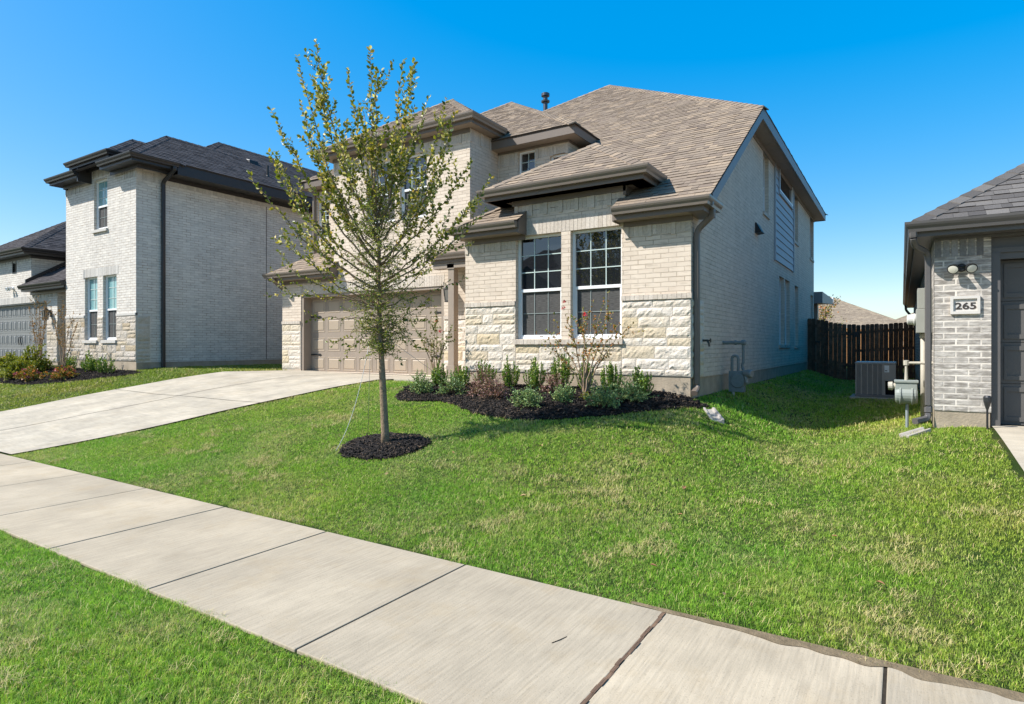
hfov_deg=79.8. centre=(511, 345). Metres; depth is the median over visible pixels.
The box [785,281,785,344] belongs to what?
window
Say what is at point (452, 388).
shrub
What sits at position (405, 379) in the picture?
porch slab
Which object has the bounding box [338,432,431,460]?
mulch
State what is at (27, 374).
rose bush
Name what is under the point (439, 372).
boxwood shrub
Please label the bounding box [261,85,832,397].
brick house
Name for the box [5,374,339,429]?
driveway joint
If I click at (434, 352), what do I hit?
crape myrtle
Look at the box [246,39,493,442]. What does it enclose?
young tree
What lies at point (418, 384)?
shrub
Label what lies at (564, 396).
shrub
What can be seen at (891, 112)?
sky
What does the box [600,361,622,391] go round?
boxwood shrub
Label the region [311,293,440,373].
garage door
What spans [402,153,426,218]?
window
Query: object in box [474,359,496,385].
boxwood shrub
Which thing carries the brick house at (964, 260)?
on the ground at (1014, 464)
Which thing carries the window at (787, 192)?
in the brick house at (680, 227)
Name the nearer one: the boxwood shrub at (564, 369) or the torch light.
the torch light
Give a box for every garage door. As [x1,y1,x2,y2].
[0,303,46,358]
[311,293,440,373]
[1000,260,1023,424]
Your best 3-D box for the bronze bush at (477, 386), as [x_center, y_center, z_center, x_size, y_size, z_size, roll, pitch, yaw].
[-0.515,0.544,10.282,0.642,0.639,0.595,0,0,33]
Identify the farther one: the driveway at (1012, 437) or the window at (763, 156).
the window at (763, 156)
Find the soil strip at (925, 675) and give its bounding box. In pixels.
[631,601,1023,700]
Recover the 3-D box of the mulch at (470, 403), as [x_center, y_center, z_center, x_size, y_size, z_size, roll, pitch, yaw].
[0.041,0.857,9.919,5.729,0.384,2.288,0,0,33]
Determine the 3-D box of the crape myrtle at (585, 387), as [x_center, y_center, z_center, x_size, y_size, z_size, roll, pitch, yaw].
[1.200,-0.023,9.364,1.654,1.678,0.611,0,0,25]
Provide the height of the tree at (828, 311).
3.300 m
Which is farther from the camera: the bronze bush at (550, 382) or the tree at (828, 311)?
the tree at (828, 311)
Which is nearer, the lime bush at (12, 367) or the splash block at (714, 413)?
the splash block at (714, 413)
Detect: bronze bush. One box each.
[464,359,502,396]
[473,368,511,399]
[540,365,566,393]
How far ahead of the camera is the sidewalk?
3.69 m
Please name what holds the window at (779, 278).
in the brick house at (680, 227)
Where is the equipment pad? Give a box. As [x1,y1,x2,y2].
[850,394,892,398]
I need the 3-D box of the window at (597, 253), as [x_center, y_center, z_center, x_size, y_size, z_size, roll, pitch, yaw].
[1.477,-1.062,10.465,0.945,1.883,0.070,0,0,33]
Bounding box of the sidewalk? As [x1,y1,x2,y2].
[0,453,1023,703]
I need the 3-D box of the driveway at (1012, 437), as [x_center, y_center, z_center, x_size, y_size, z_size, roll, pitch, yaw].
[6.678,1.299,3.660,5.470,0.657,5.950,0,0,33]
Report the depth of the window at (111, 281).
18.34 m
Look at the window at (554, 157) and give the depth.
14.02 m
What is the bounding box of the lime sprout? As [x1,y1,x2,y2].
[579,391,590,399]
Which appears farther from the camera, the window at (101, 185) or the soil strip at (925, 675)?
the window at (101, 185)
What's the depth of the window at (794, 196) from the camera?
19.29 m
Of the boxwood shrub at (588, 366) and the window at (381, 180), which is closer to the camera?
the boxwood shrub at (588, 366)
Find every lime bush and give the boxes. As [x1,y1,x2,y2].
[0,351,18,370]
[0,352,36,380]
[17,343,55,371]
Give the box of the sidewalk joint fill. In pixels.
[50,509,886,703]
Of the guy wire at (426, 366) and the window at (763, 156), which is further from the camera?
the window at (763, 156)
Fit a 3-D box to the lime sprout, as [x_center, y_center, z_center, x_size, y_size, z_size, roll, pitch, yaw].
[1.130,0.763,9.364,0.276,0.163,0.270,0,0,-27]
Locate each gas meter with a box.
[722,340,753,394]
[888,360,932,427]
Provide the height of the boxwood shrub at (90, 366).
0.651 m
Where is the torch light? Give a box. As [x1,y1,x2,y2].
[983,395,991,428]
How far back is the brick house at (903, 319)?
66.25 m
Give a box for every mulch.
[0,366,141,384]
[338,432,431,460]
[395,382,709,420]
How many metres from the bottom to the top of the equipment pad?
0.145 m
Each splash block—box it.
[703,407,723,423]
[899,427,930,437]
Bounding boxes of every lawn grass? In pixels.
[0,363,286,411]
[0,528,420,703]
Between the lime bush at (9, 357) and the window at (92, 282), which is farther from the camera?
the lime bush at (9, 357)
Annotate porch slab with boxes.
[394,377,458,381]
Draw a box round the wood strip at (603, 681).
[580,612,665,703]
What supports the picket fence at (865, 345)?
on the ground at (1014, 464)
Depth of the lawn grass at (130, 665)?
3.28 m
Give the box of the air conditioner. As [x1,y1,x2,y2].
[855,361,896,397]
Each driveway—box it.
[0,370,426,453]
[992,425,1023,469]
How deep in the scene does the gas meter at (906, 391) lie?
8.30 m
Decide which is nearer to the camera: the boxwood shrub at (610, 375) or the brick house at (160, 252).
the boxwood shrub at (610, 375)
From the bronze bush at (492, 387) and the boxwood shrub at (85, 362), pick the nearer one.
the bronze bush at (492, 387)
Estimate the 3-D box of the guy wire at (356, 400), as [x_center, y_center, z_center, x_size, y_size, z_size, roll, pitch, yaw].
[-2.097,0.691,8.011,0.439,1.378,0.032,0,0,0]
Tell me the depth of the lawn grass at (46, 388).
15.71 m
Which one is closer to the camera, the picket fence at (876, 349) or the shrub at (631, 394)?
the shrub at (631, 394)
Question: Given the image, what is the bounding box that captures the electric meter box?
[907,288,924,416]
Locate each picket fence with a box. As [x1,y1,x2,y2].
[807,318,914,379]
[828,328,903,362]
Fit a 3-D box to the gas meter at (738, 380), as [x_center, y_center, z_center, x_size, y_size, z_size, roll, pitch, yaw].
[4.056,0.461,11.002,0.234,1.138,0.596,0,0,-44]
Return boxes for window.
[88,277,96,339]
[97,179,106,228]
[106,275,116,339]
[319,200,328,237]
[368,161,394,222]
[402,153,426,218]
[518,233,560,338]
[520,150,534,173]
[551,154,566,160]
[573,226,621,338]
[763,156,764,210]
[779,278,780,344]
[780,169,792,205]
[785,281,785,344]
[794,196,794,239]
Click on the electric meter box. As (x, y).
(917, 319)
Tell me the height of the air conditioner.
0.745 m
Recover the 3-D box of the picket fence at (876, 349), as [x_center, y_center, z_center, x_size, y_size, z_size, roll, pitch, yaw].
[11.540,0.109,20.267,3.186,2.119,0.123,0,0,33]
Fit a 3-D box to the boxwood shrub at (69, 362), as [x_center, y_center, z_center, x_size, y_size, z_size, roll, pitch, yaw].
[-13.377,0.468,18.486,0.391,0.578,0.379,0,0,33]
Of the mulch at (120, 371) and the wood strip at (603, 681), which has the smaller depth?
the wood strip at (603, 681)
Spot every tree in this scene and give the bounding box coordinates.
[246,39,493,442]
[818,294,846,343]
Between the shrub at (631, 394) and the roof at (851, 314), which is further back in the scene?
the roof at (851, 314)
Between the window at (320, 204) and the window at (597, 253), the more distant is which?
the window at (320, 204)
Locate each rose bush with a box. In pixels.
[12,365,48,381]
[44,365,79,379]
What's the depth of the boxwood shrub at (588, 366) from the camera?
9.96 m
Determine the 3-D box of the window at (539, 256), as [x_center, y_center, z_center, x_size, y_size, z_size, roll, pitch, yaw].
[0.530,-1.062,11.069,0.940,1.883,0.070,0,0,33]
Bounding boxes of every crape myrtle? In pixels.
[27,296,50,359]
[48,300,79,366]
[400,295,466,375]
[536,291,643,394]
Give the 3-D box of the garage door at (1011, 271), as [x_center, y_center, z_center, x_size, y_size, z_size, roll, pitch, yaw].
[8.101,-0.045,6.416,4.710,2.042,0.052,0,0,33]
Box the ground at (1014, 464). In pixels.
[0,362,1023,703]
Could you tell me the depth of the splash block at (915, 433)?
7.73 m
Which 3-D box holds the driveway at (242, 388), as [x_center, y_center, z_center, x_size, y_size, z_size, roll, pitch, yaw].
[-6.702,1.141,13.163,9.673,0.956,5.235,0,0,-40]
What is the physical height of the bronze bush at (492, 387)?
0.569 m
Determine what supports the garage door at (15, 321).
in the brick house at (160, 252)
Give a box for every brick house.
[0,136,319,369]
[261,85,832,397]
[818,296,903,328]
[896,312,913,321]
[903,163,1023,428]
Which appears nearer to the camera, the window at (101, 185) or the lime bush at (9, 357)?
the window at (101, 185)
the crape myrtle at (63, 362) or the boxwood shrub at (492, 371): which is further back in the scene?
the crape myrtle at (63, 362)
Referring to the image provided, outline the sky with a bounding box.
[0,0,1023,318]
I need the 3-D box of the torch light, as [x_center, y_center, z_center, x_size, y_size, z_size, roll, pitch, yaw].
[5.741,0.849,7.393,0.084,0.502,0.084,0,0,33]
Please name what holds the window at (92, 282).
in the brick house at (160, 252)
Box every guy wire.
[336,346,368,449]
[368,363,369,424]
[391,341,465,394]
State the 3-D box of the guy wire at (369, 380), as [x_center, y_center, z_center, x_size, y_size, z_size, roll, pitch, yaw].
[-1.979,0.617,8.474,0.006,1.205,0.935,0,0,-15]
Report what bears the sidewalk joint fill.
on the sidewalk
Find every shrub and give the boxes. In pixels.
[65,353,77,369]
[80,350,97,371]
[80,355,95,369]
[93,356,116,373]
[406,369,435,393]
[431,361,448,385]
[436,372,469,394]
[451,365,470,384]
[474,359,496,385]
[501,355,519,386]
[507,380,545,409]
[523,356,545,388]
[549,353,575,387]
[549,378,575,402]
[576,358,593,388]
[583,377,620,408]
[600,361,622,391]
[611,374,658,402]
[629,365,653,393]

